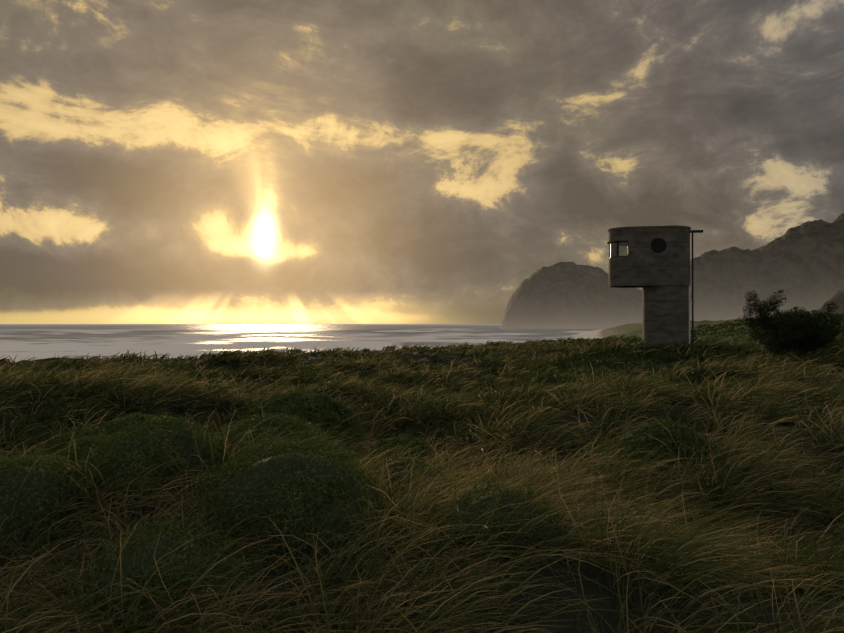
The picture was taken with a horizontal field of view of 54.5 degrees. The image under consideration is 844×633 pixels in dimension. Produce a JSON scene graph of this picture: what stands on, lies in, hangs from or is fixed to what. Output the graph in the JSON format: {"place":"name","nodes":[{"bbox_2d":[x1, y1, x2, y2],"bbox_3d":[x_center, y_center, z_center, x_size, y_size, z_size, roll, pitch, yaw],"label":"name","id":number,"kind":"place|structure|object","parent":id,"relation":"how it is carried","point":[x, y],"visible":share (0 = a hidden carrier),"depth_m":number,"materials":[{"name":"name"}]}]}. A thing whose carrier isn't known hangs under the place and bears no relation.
{"place":"outdoors","nodes":[
{"label":"outdoors","id":0,"kind":"place"},
{"bbox_2d":[0,324,597,361],"bbox_3d":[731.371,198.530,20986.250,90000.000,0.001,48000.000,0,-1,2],"label":"sea","id":1,"kind":"structure","parent":0,"point":[33,341],"depth_m":487.68,"materials":[{"name":"grey liquid"}]},
{"bbox_2d":[0,311,843,632],"bbox_3d":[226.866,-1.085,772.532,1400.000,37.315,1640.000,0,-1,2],"label":"dune","id":2,"kind":"structure","parent":0,"point":[590,586],"depth_m":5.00,"materials":[{"name":"green plant"}]},
{"bbox_2d":[0,390,717,632],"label":"shrubs","id":3,"kind":"object","parent":2,"relation":"on","point":[279,469],"visible":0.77,"depth_m":5.60,"materials":[{"name":"green plant"}]},
{"bbox_2d":[607,225,702,347],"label":"lifeguard tower","id":4,"kind":"structure","parent":2,"relation":"on","point":[653,262],"depth_m":42.08,"materials":[{"name":"concrete"}]},
{"bbox_2d":[742,290,843,359],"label":"coastal shrub","id":5,"kind":"object","parent":2,"relation":"on","point":[781,333],"visible":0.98,"depth_m":28.86,"materials":[{"name":"green plant"}]},
{"bbox_2d":[817,289,843,314],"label":"hillside","id":6,"kind":"structure","parent":2,"relation":"on","point":[837,296],"depth_m":162.97,"materials":[{"name":"grey stone"}]},
{"bbox_2d":[0,0,843,323],"label":"sky","id":7,"kind":"structure","parent":0,"point":[162,161],"materials":[{"name":"grey"}]},
{"bbox_2d":[499,262,642,328],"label":"headland","id":8,"kind":"structure","parent":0,"point":[565,295],"depth_m":1372.26,"materials":[{"name":"grey stone"}]},
{"bbox_2d":[690,213,843,320],"bbox_3d":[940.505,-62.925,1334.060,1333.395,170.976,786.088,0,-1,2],"label":"mountain","id":9,"kind":"structure","parent":0,"point":[801,265],"depth_m":1020.58,"materials":[{"name":"grey stone"}]}
]}

